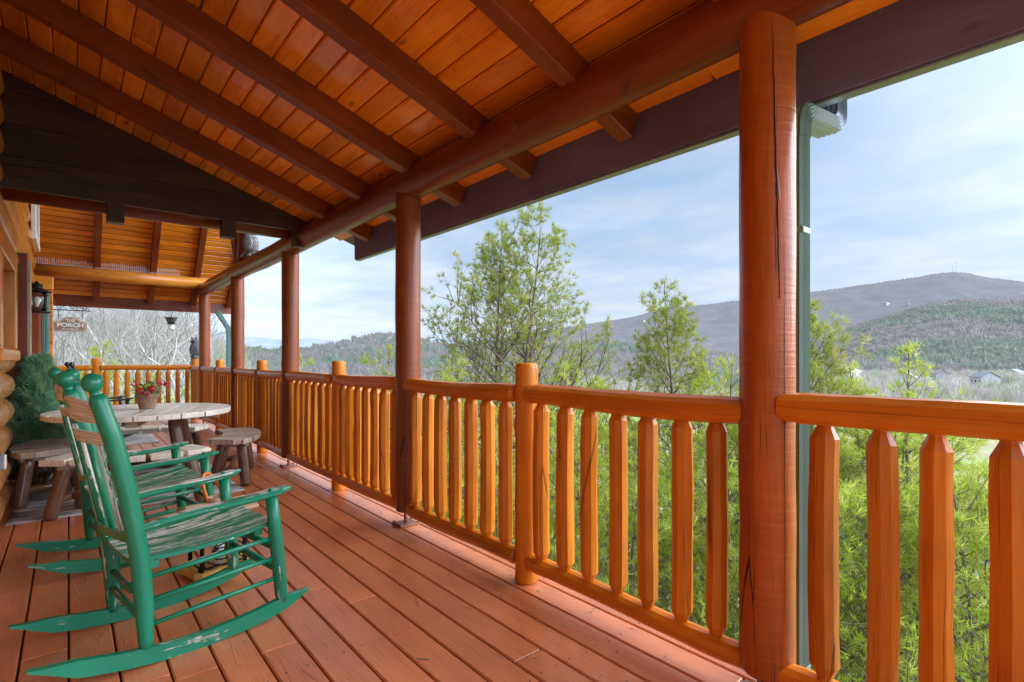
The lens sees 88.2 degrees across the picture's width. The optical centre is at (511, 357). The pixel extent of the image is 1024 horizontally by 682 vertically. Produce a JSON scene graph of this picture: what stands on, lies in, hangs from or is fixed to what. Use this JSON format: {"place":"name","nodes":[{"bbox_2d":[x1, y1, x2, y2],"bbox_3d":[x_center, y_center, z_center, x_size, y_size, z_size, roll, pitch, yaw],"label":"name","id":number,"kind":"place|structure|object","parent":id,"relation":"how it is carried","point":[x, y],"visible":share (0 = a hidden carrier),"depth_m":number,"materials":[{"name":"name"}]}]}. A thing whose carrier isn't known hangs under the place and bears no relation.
{"place":"outdoors","nodes":[
{"label":"outdoors","id":0,"kind":"place"},
{"bbox_2d":[79,338,163,420],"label":"pine tree","id":1,"kind":"object","parent":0,"point":[94,353],"visible":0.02,"depth_m":11.34,"materials":[{"name":"green plant"}]},
{"bbox_2d":[175,472,258,581],"bbox_3d":[-1.594,0.885,2.866,0.257,0.521,0.333,0,0,38],"label":"side table","id":2,"kind":"object","parent":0,"point":[194,573],"visible":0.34,"depth_m":2.81,"materials":[{"name":"brown wood"}]},
{"bbox_2d":[53,306,499,351],"bbox_3d":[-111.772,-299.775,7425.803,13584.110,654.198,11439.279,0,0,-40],"label":"blue hills","id":3,"kind":"structure","parent":0,"point":[269,343],"depth_m":6886.78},
{"bbox_2d":[220,336,715,388],"bbox_3d":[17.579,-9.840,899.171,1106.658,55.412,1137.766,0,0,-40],"label":"wooded hill","id":4,"kind":"structure","parent":0,"point":[490,356],"depth_m":607.90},
{"bbox_2d":[245,331,738,390],"bbox_3d":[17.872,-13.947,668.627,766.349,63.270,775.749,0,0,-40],"label":"hillside forest","id":5,"kind":"object","parent":4,"relation":"on","point":[354,350],"visible":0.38,"depth_m":482.11,"materials":[{"name":"plant"}]},
{"bbox_2d":[55,359,1023,681],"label":"ground","id":6,"kind":"structure","parent":0,"point":[989,449],"depth_m":76.46,"materials":[{"name":"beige plant"}]},
{"bbox_2d":[53,307,94,365],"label":"bare tree","id":7,"kind":"object","parent":6,"relation":"on","point":[66,352],"visible":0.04,"depth_m":28.67,"materials":[{"name":"grey plant"}]},
{"bbox_2d":[54,306,104,365],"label":"bare tree","id":8,"kind":"object","parent":6,"relation":"on","point":[62,343],"visible":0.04,"depth_m":27.90,"materials":[{"name":"grey plant"}]},
{"bbox_2d":[0,517,172,681],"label":"deck framing","id":9,"kind":"object","parent":6,"relation":"on","point":[68,679],"depth_m":2.42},
{"bbox_2d":[0,419,756,681],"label":"deck floor","id":10,"kind":"structure","parent":9,"relation":"on","point":[380,620],"depth_m":2.37,"materials":[{"name":"paint"}]},
{"bbox_2d":[0,67,35,520],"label":"log wall","id":11,"kind":"structure","parent":10,"relation":"on","point":[15,222],"depth_m":4.10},
{"bbox_2d":[0,228,19,361],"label":"window","id":12,"kind":"structure","parent":11,"relation":"attached to","point":[8,300],"depth_m":4.17,"materials":[{"name":"white paint"}]},
{"bbox_2d":[7,252,40,480],"bbox_3d":[-5.602,0.075,6.066,0.205,2.110,3.095,0,0,-40],"label":"door","id":13,"kind":"structure","parent":11,"relation":"attached to","point":[28,332],"depth_m":4.93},
{"bbox_2d":[30,204,39,251],"bbox_3d":[-6.299,-2.118,6.986,0.060,1.265,1.100,0,0,-40],"label":"window","id":14,"kind":"structure","parent":11,"relation":"attached to","point":[35,225],"depth_m":6.79,"materials":[{"name":"white paint"}]},
{"bbox_2d":[32,281,51,313],"bbox_3d":[-5.353,-0.690,5.952,0.270,0.360,0.270,0,0,-40],"label":"wall lantern","id":15,"kind":"object","parent":11,"relation":"attached to","point":[37,286],"depth_m":5.94,"materials":[{"name":"black metal"}]},
{"bbox_2d":[35,276,53,357],"bbox_3d":[-6.962,-0.020,7.683,0.451,2.337,0.200,0,0,-40],"label":"log corner","id":16,"kind":"object","parent":11,"relation":"attached to","point":[47,283],"visible":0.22,"depth_m":7.73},
{"bbox_2d":[54,298,89,318],"bbox_3d":[-6.595,-0.737,7.912,0.447,0.304,0.024,0,0,-40],"label":"sign bracket","id":17,"kind":"object","parent":16,"relation":"attached to","point":[71,308],"visible":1,"depth_m":7.92,"materials":[{"name":"black metal"}]},
{"bbox_2d":[53,316,86,331],"bbox_3d":[-6.601,-0.508,7.901,0.392,0.226,0.034,0,0,-40],"label":"porch sign","id":18,"kind":"object","parent":17,"relation":"hanging from","point":[70,324],"visible":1,"depth_m":7.89,"materials":[{"name":"brown paint"}]},
{"bbox_2d":[41,293,48,353],"bbox_3d":[-6.606,0.050,7.484,0.083,2.000,0.089,0,0,-40],"label":"downspout","id":19,"kind":"object","parent":11,"relation":"attached to","point":[45,333],"visible":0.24,"depth_m":7.45,"materials":[{"name":"green metal"}]},
{"bbox_2d":[33,205,233,313],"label":"house roof","id":20,"kind":"structure","parent":11,"relation":"on","point":[78,236],"depth_m":8.50,"materials":[{"name":"brown wood"}]},
{"bbox_2d":[215,310,230,366],"bbox_3d":[-5.371,1.631,9.827,0.279,5.039,0.100,0,0,-40],"label":"downspout","id":21,"kind":"object","parent":20,"relation":"attached to","point":[222,319],"visible":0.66,"depth_m":9.84,"materials":[{"name":"green metal"}]},
{"bbox_2d":[0,187,291,238],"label":"tie log","id":22,"kind":"object","parent":11,"relation":"on","point":[23,196],"visible":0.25,"depth_m":4.48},
{"bbox_2d":[91,358,100,390],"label":"railing post","id":23,"kind":"object","parent":10,"relation":"on","point":[96,363],"visible":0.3,"depth_m":8.92,"materials":[{"name":"brown wood"}]},
{"bbox_2d":[55,365,92,397],"bbox_3d":[-7.318,0.596,8.690,0.660,0.962,0.095,0,0,-40],"label":"deck railing","id":24,"kind":"object","parent":23,"relation":"attached to","point":[86,368],"visible":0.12,"depth_m":8.80,"materials":[{"name":"brown wood"}]},
{"bbox_2d":[15,367,218,572],"bbox_3d":[-2.263,0.602,3.130,0.595,1.099,0.950,0,0,41],"label":"rocking chair","id":25,"kind":"object","parent":10,"relation":"on","point":[177,471],"visible":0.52,"depth_m":3.10,"materials":[{"name":"green paint"}]},
{"bbox_2d":[6,459,244,525],"bbox_3d":[-3.663,1.144,5.019,1.500,0.009,2.400,0,0,-40],"label":"rug","id":26,"kind":"object","parent":10,"relation":"on","point":[33,511],"visible":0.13,"depth_m":4.12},
{"bbox_2d":[5,351,67,481],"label":"potted spruce","id":27,"kind":"object","parent":26,"relation":"on","point":[33,396],"visible":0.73,"depth_m":4.83,"materials":[{"name":"green plant"}]},
{"bbox_2d":[9,439,74,507],"bbox_3d":[-3.894,0.939,4.413,0.437,0.428,0.878,0,0,-40],"label":"curved bench","id":28,"kind":"object","parent":26,"relation":"on","point":[28,455],"visible":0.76,"depth_m":4.15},
{"bbox_2d":[39,444,210,519],"bbox_3d":[-2.927,0.940,4.070,1.059,0.429,0.442,0,0,-30],"label":"curved bench","id":29,"kind":"object","parent":26,"relation":"on","point":[64,464],"visible":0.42,"depth_m":3.84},
{"bbox_2d":[40,403,230,478],"bbox_3d":[-3.349,0.810,4.800,1.399,0.690,1.400,0,0,-40],"label":"log table","id":30,"kind":"object","parent":26,"relation":"on","point":[177,416],"visible":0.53,"depth_m":4.64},
{"bbox_2d":[131,380,170,408],"bbox_3d":[-3.293,0.330,4.825,0.332,0.269,0.327,0,0,-40],"label":"flower pot","id":31,"kind":"object","parent":30,"relation":"on","point":[146,400],"visible":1,"depth_m":4.77,"materials":[{"name":"brown ceramic"}]},
{"bbox_2d":[120,423,209,461],"bbox_3d":[-3.771,0.939,5.531,1.059,0.429,0.442,0,0,-30],"label":"curved bench","id":32,"kind":"object","parent":26,"relation":"on","point":[194,428],"visible":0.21,"depth_m":5.59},
{"bbox_2d":[124,427,158,444],"bbox_3d":[-5.883,1.144,7.595,1.150,0.009,2.000,0,0,-40],"label":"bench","id":33,"kind":"object","parent":10,"relation":"on","point":[141,438],"visible":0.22,"depth_m":7.41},
{"bbox_2d":[64,362,140,436],"bbox_3d":[-5.940,0.602,7.568,0.595,1.099,0.950,0,0,44],"label":"rocking chair","id":34,"kind":"object","parent":33,"relation":"on","point":[68,365],"visible":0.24,"depth_m":7.57,"materials":[{"name":"paint"}]},
{"bbox_2d":[8,371,308,677],"bbox_3d":[-1.454,0.602,2.243,0.595,1.099,0.950,0,0,41],"label":"rocking chair","id":35,"kind":"object","parent":10,"relation":"on","point":[138,544],"visible":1,"depth_m":2.12,"materials":[{"name":"green paint"}]},
{"bbox_2d":[191,358,198,419],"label":"railing post","id":36,"kind":"object","parent":10,"relation":"on","point":[194,361],"visible":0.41,"depth_m":9.84,"materials":[{"name":"brown wood"}]},
{"bbox_2d":[100,365,191,404],"bbox_3d":[-6.472,0.598,9.401,1.350,0.958,0.095,0,0,-40],"label":"deck railing","id":37,"kind":"object","parent":36,"relation":"attached to","point":[137,368],"visible":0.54,"depth_m":9.36,"materials":[{"name":"brown wood"}]},
{"bbox_2d":[189,336,198,357],"bbox_3d":[-5.926,-0.199,9.891,0.188,0.414,0.209,0,0,15],"label":"owl statue","id":38,"kind":"object","parent":36,"relation":"on","point":[194,349],"visible":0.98,"depth_m":9.82,"materials":[{"name":"plastic"}]},
{"bbox_2d":[191,365,201,419],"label":"deck railing","id":39,"kind":"object","parent":36,"relation":"attached to","point":[195,384],"visible":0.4,"depth_m":9.49,"materials":[{"name":"brown wood"}]},
{"bbox_2d":[199,293,210,422],"bbox_3d":[-5.337,-0.044,9.176,0.181,2.410,0.178,0,0,-40],"label":"porch post","id":40,"kind":"object","parent":10,"relation":"on","point":[204,330],"visible":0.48,"depth_m":9.10,"materials":[{"name":"brown wood"}]},
{"bbox_2d":[33,263,207,288],"bbox_3d":[-6.207,-1.295,8.447,2.351,0.198,0.190,0,0,-40],"label":"purlin log","id":41,"kind":"object","parent":40,"relation":"on","point":[69,272],"visible":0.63,"depth_m":8.32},
{"bbox_2d":[35,256,180,275],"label":"bird spikes","id":42,"kind":"object","parent":41,"relation":"on","point":[103,268],"visible":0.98,"depth_m":8.32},
{"bbox_2d":[200,366,215,424],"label":"deck railing","id":43,"kind":"object","parent":40,"relation":"attached to","point":[208,384],"visible":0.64,"depth_m":8.66,"materials":[{"name":"brown wood"}]},
{"bbox_2d":[215,360,223,429],"bbox_3d":[-4.559,0.587,8.248,0.123,1.124,0.123,0,0,-40],"label":"railing post","id":44,"kind":"object","parent":10,"relation":"on","point":[219,363],"visible":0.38,"depth_m":8.20,"materials":[{"name":"brown wood"}]},
{"bbox_2d":[207,427,260,485],"bbox_3d":[-2.663,0.939,5.106,0.427,0.429,0.960,0,0,-24],"label":"curved bench","id":45,"kind":"object","parent":10,"relation":"on","point":[241,439],"visible":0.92,"depth_m":4.78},
{"bbox_2d":[230,276,244,427],"bbox_3d":[-3.834,-0.044,7.383,0.180,2.410,0.179,0,0,-40],"label":"porch post","id":46,"kind":"object","parent":10,"relation":"on","point":[237,324],"visible":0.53,"depth_m":7.31,"materials":[{"name":"brown wood"}]},
{"bbox_2d":[215,367,230,428],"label":"deck railing","id":47,"kind":"object","parent":46,"relation":"attached to","point":[223,392],"visible":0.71,"depth_m":7.77,"materials":[{"name":"brown wood"}]},
{"bbox_2d":[233,367,256,444],"bbox_3d":[-3.462,0.604,6.899,0.111,0.947,1.120,0,0,-40],"label":"deck railing","id":48,"kind":"object","parent":46,"relation":"attached to","point":[245,405],"visible":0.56,"depth_m":6.85,"materials":[{"name":"brown wood"}]},
{"bbox_2d":[256,360,266,452],"bbox_3d":[-3.049,0.587,6.449,0.124,1.124,0.126,0,0,-40],"label":"railing post","id":49,"kind":"object","parent":10,"relation":"on","point":[261,364],"visible":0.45,"depth_m":6.40,"materials":[{"name":"brown wood"}]},
{"bbox_2d":[280,251,298,467],"bbox_3d":[-2.361,-0.044,5.629,0.181,2.410,0.178,0,0,-40],"label":"porch post","id":50,"kind":"object","parent":10,"relation":"on","point":[290,309],"visible":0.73,"depth_m":5.55,"materials":[{"name":"brown wood"}]},
{"bbox_2d":[257,369,281,456],"bbox_3d":[-2.725,0.605,6.022,0.111,0.948,0.970,0,0,-40],"label":"deck railing","id":51,"kind":"object","parent":50,"relation":"attached to","point":[270,382],"visible":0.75,"depth_m":5.99,"materials":[{"name":"brown wood"}]},
{"bbox_2d":[285,371,331,478],"bbox_3d":[-1.959,0.604,5.105,0.109,0.947,1.220,0,0,-40],"label":"deck railing","id":52,"kind":"object","parent":50,"relation":"attached to","point":[310,422],"visible":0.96,"depth_m":4.96,"materials":[{"name":"brown wood"}]},
{"bbox_2d":[331,361,345,490],"bbox_3d":[-1.511,0.587,4.618,0.124,1.124,0.124,0,0,-40],"label":"railing post","id":53,"kind":"object","parent":10,"relation":"on","point":[338,367],"visible":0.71,"depth_m":4.56,"materials":[{"name":"brown wood"}]},
{"bbox_2d":[392,192,420,528],"bbox_3d":[-0.723,-0.044,3.676,0.180,2.410,0.178,0,0,-40],"label":"porch post","id":54,"kind":"object","parent":10,"relation":"on","point":[408,294],"visible":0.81,"depth_m":3.60,"materials":[{"name":"brown wood"}]},
{"bbox_2d":[333,374,395,507],"bbox_3d":[-1.137,0.606,4.130,0.111,0.958,1.130,0,0,-40],"label":"deck railing","id":55,"kind":"object","parent":54,"relation":"attached to","point":[365,413],"visible":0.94,"depth_m":4.09,"materials":[{"name":"brown wood"}]},
{"bbox_2d":[403,378,514,563],"bbox_3d":[-0.344,0.607,3.183,0.115,0.953,1.140,0,0,-40],"label":"deck railing","id":56,"kind":"object","parent":54,"relation":"attached to","point":[428,413],"visible":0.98,"depth_m":3.06,"materials":[{"name":"brown wood"}]},
{"bbox_2d":[256,452,749,681],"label":"leaf litter","id":57,"kind":"object","parent":10,"relation":"on","point":[449,574],"visible":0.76,"depth_m":2.75,"materials":[{"name":"brown plant"}]},
{"bbox_2d":[514,363,537,584],"bbox_3d":[0.075,0.587,2.727,0.126,1.124,0.124,0,0,-40],"label":"railing post","id":58,"kind":"object","parent":10,"relation":"on","point":[526,375],"visible":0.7,"depth_m":2.67,"materials":[{"name":"brown wood"}]},
{"bbox_2d":[738,10,796,681],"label":"porch post","id":59,"kind":"object","parent":10,"relation":"on","point":[767,354],"visible":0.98,"depth_m":1.72,"materials":[{"name":"brown wood"}]},
{"bbox_2d":[196,0,852,294],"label":"porch beam","id":60,"kind":"structure","parent":59,"relation":"on","point":[702,35],"depth_m":2.39,"materials":[{"name":"wood"}]},
{"bbox_2d":[231,232,244,263],"bbox_3d":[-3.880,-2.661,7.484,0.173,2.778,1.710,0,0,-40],"label":"post","id":61,"kind":"object","parent":60,"relation":"on","point":[238,250],"visible":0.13,"depth_m":7.20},
{"bbox_2d":[240,234,258,257],"bbox_3d":[-3.394,-1.518,6.846,0.227,0.450,0.205,0,0,-5],"label":"outdoor floodlight","id":62,"kind":"object","parent":60,"relation":"on","point":[250,242],"visible":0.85,"depth_m":6.78,"materials":[{"name":"grey plastic"}]},
{"bbox_2d":[0,0,1023,260],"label":"porch roof","id":63,"kind":"structure","parent":60,"relation":"on","point":[308,110],"depth_m":2.83,"materials":[{"name":"brown wood"}]},
{"bbox_2d":[0,69,308,248],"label":"gable boards","id":64,"kind":"object","parent":63,"relation":"attached to","point":[55,145],"visible":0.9,"depth_m":4.19,"materials":[{"name":"wood"}]},
{"bbox_2d":[796,100,846,668],"bbox_3d":[0.423,1.874,2.868,0.425,6.152,6.150,0,0,-40],"label":"downspout","id":65,"kind":"object","parent":63,"relation":"attached to","point":[813,120],"visible":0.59,"depth_m":1.85,"materials":[{"name":"grey metal"}]},
{"bbox_2d":[524,384,741,668],"bbox_3d":[0.447,0.605,2.239,0.113,0.953,1.125,0,0,-40],"label":"deck railing","id":66,"kind":"object","parent":59,"relation":"attached to","point":[715,412],"visible":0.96,"depth_m":2.10,"materials":[{"name":"brown wood"}]},
{"bbox_2d":[775,393,1023,681],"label":"deck railing","id":67,"kind":"object","parent":59,"relation":"attached to","point":[937,421],"visible":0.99,"depth_m":1.43,"materials":[{"name":"brown wood"}]},
{"bbox_2d":[53,306,160,371],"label":"bare tree","id":68,"kind":"object","parent":6,"relation":"on","point":[55,346],"visible":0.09,"depth_m":27.24,"materials":[{"name":"grey plant"}]},
{"bbox_2d":[53,307,163,375],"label":"bare tree","id":69,"kind":"object","parent":6,"relation":"on","point":[99,333],"visible":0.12,"depth_m":34.28,"materials":[{"name":"grey plant"}]},
{"bbox_2d":[53,306,190,394],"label":"bare tree","id":70,"kind":"object","parent":6,"relation":"on","point":[120,339],"visible":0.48,"depth_m":19.29,"materials":[{"name":"grey plant"}]},
{"bbox_2d":[67,323,187,403],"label":"bare tree","id":71,"kind":"object","parent":6,"relation":"on","point":[149,363],"visible":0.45,"depth_m":20.74,"materials":[{"name":"grey plant"}]},
{"bbox_2d":[79,307,197,383],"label":"bare tree","id":72,"kind":"object","parent":6,"relation":"on","point":[120,333],"visible":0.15,"depth_m":26.10,"materials":[{"name":"grey plant"}]},
{"bbox_2d":[99,309,179,383],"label":"bare tree","id":73,"kind":"object","parent":6,"relation":"on","point":[132,334],"visible":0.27,"depth_m":33.35,"materials":[{"name":"grey plant"}]},
{"bbox_2d":[90,309,198,396],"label":"bare tree","id":74,"kind":"object","parent":6,"relation":"on","point":[150,337],"visible":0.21,"depth_m":35.42,"materials":[{"name":"grey plant"}]},
{"bbox_2d":[53,307,256,368],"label":"hillside forest","id":75,"kind":"object","parent":6,"relation":"on","point":[218,349],"visible":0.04,"depth_m":88.90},
{"bbox_2d":[111,331,223,398],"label":"bare tree","id":76,"kind":"object","parent":6,"relation":"on","point":[169,361],"visible":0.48,"depth_m":27.11,"materials":[{"name":"grey plant"}]},
{"bbox_2d":[124,309,210,379],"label":"bare tree","id":77,"kind":"object","parent":6,"relation":"on","point":[169,332],"visible":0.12,"depth_m":34.13,"materials":[{"name":"grey plant"}]},
{"bbox_2d":[95,308,245,402],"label":"bare tree","id":78,"kind":"object","parent":6,"relation":"on","point":[172,359],"visible":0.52,"depth_m":25.46,"materials":[{"name":"grey plant"}]},
{"bbox_2d":[81,295,265,396],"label":"bare tree","id":79,"kind":"object","parent":6,"relation":"on","point":[132,359],"visible":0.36,"depth_m":26.15,"materials":[{"name":"grey plant"}]},
{"bbox_2d":[110,322,245,401],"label":"bare tree","id":80,"kind":"object","parent":6,"relation":"on","point":[172,355],"visible":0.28,"depth_m":28.61,"materials":[{"name":"grey plant"}]},
{"bbox_2d":[144,310,219,383],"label":"bare tree","id":81,"kind":"object","parent":6,"relation":"on","point":[166,333],"visible":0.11,"depth_m":30.16,"materials":[{"name":"grey plant"}]},
{"bbox_2d":[141,314,267,383],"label":"bare tree","id":82,"kind":"object","parent":6,"relation":"on","point":[210,347],"visible":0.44,"depth_m":27.62,"materials":[{"name":"grey plant"}]},
{"bbox_2d":[354,343,480,509],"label":"pine tree","id":83,"kind":"object","parent":6,"relation":"on","point":[391,352],"visible":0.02,"depth_m":10.01,"materials":[{"name":"green plant"}]},
{"bbox_2d":[389,356,577,560],"bbox_3d":[-0.962,3.101,7.903,4.172,6.362,4.136,0,0,15],"label":"pine tree","id":84,"kind":"object","parent":6,"relation":"on","point":[453,379],"visible":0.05,"depth_m":8.11,"materials":[{"name":"green plant"}]},
{"bbox_2d":[421,218,662,539],"bbox_3d":[-0.014,1.195,11.936,6.002,8.778,5.506,0,0,-25],"label":"pine tree","id":85,"kind":"object","parent":6,"relation":"on","point":[494,302],"visible":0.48,"depth_m":11.33,"materials":[{"name":"green plant"}]},
{"bbox_2d":[444,404,671,611],"bbox_3d":[-0.261,3.308,6.584,4.497,5.590,4.612,0,0,40],"label":"pine tree","id":86,"kind":"object","parent":6,"relation":"on","point":[602,539],"visible":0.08,"depth_m":6.10,"materials":[{"name":"green plant"}]},
{"bbox_2d":[389,201,737,584],"bbox_3d":[0.898,1.934,10.612,7.027,10.552,7.160,0,0,-20],"label":"pine tree","id":87,"kind":"object","parent":6,"relation":"on","point":[554,243],"visible":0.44,"depth_m":10.56,"materials":[{"name":"green plant"}]},
{"bbox_2d":[447,360,737,639],"bbox_3d":[1.049,3.152,7.109,4.136,6.362,4.172,0,0,-5],"label":"pine tree","id":88,"kind":"object","parent":6,"relation":"on","point":[604,432],"visible":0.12,"depth_m":7.01,"materials":[{"name":"green plant"}]},
{"bbox_2d":[549,387,704,621],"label":"pine tree","id":89,"kind":"object","parent":6,"relation":"on","point":[631,449],"visible":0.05,"depth_m":9.20,"materials":[{"name":"green plant"}]},
{"bbox_2d":[576,419,735,636],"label":"pine tree","id":90,"kind":"object","parent":6,"relation":"on","point":[668,493],"visible":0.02,"depth_m":14.46,"materials":[{"name":"green plant"}]},
{"bbox_2d":[549,417,814,670],"bbox_3d":[1.732,3.356,5.944,4.613,5.591,4.497,0,0,30],"label":"pine tree","id":91,"kind":"object","parent":6,"relation":"on","point":[632,575],"visible":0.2,"depth_m":5.66,"materials":[{"name":"green plant"}]},
{"bbox_2d":[551,274,863,622],"bbox_3d":[2.448,2.561,9.265,5.066,8.075,5.522,0,0,-20],"label":"pine tree","id":92,"kind":"object","parent":6,"relation":"on","point":[679,328],"visible":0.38,"depth_m":8.91,"materials":[{"name":"green plant"}]},
{"bbox_2d":[596,354,957,681],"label":"pine tree","id":93,"kind":"object","parent":6,"relation":"on","point":[730,428],"visible":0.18,"depth_m":6.26,"materials":[{"name":"green plant"}]},
{"bbox_2d":[598,296,988,681],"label":"pine tree","id":94,"kind":"object","parent":6,"relation":"on","point":[817,373],"visible":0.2,"depth_m":6.13,"materials":[{"name":"green plant"}]},
{"bbox_2d":[636,467,980,681],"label":"pine tree","id":95,"kind":"object","parent":6,"relation":"on","point":[849,589],"visible":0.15,"depth_m":4.78,"materials":[{"name":"green plant"}]},
{"bbox_2d":[664,361,988,681],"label":"pine tree","id":96,"kind":"object","parent":6,"relation":"on","point":[846,470],"visible":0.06,"depth_m":6.43,"materials":[{"name":"green plant"}]},
{"bbox_2d":[728,430,989,681],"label":"pine tree","id":97,"kind":"object","parent":6,"relation":"on","point":[909,488],"visible":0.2,"depth_m":5.03,"materials":[{"name":"green plant"}]},
{"bbox_2d":[735,338,1003,679],"bbox_3d":[5.065,2.532,6.636,4.612,5.591,4.497,0,0,10],"label":"pine tree","id":98,"kind":"object","parent":6,"relation":"on","point":[978,442],"visible":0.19,"depth_m":6.22,"materials":[{"name":"green plant"}]},
{"bbox_2d":[811,436,989,681],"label":"pine tree","id":99,"kind":"object","parent":6,"relation":"on","point":[969,621],"visible":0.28,"depth_m":4.83,"materials":[{"name":"green plant"}]},
{"bbox_2d":[837,434,987,681],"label":"pine tree","id":100,"kind":"object","parent":6,"relation":"on","point":[920,439],"visible":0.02,"depth_m":10.24,"materials":[{"name":"green plant"}]},
{"bbox_2d":[837,463,989,680],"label":"pine tree","id":101,"kind":"object","parent":6,"relation":"on","point":[979,567],"visible":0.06,"depth_m":5.44,"materials":[{"name":"green plant"}]},
{"bbox_2d":[839,513,989,681],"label":"pine tree","id":102,"kind":"object","parent":6,"relation":"on","point":[917,589],"depth_m":14.82,"materials":[{"name":"green"}]},
{"bbox_2d":[131,41,1023,339],"label":"sky","id":103,"kind":"structure","parent":0,"point":[923,175],"materials":[{"name":"blue"}]},
{"bbox_2d":[461,272,1023,354],"bbox_3d":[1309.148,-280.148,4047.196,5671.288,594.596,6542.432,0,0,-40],"label":"mountain ridge","id":104,"kind":"structure","parent":0,"point":[719,322],"depth_m":2916.18,"materials":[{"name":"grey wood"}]},
{"bbox_2d":[647,375,1023,402],"bbox_3d":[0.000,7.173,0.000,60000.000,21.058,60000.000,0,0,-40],"label":"valley floor","id":105,"kind":"structure","parent":0,"point":[935,397],"depth_m":238.47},
{"bbox_2d":[421,366,1023,402],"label":"valley trees","id":106,"kind":"object","parent":105,"relation":"on","point":[988,391],"visible":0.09,"depth_m":209.49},
{"bbox_2d":[968,371,1001,385],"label":"house","id":107,"kind":"structure","parent":105,"relation":"on","point":[982,376],"depth_m":285.80,"materials":[{"name":"white"}]},
{"bbox_2d":[853,304,1023,374],"bbox_3d":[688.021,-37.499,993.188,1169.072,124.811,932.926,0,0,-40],"label":"wooded hill","id":108,"kind":"structure","parent":0,"point":[948,328],"depth_m":748.21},
{"bbox_2d":[810,296,1023,372],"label":"hillside forest","id":109,"kind":"object","parent":108,"relation":"on","point":[973,345],"visible":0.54,"depth_m":692.28,"materials":[{"name":"plant"}]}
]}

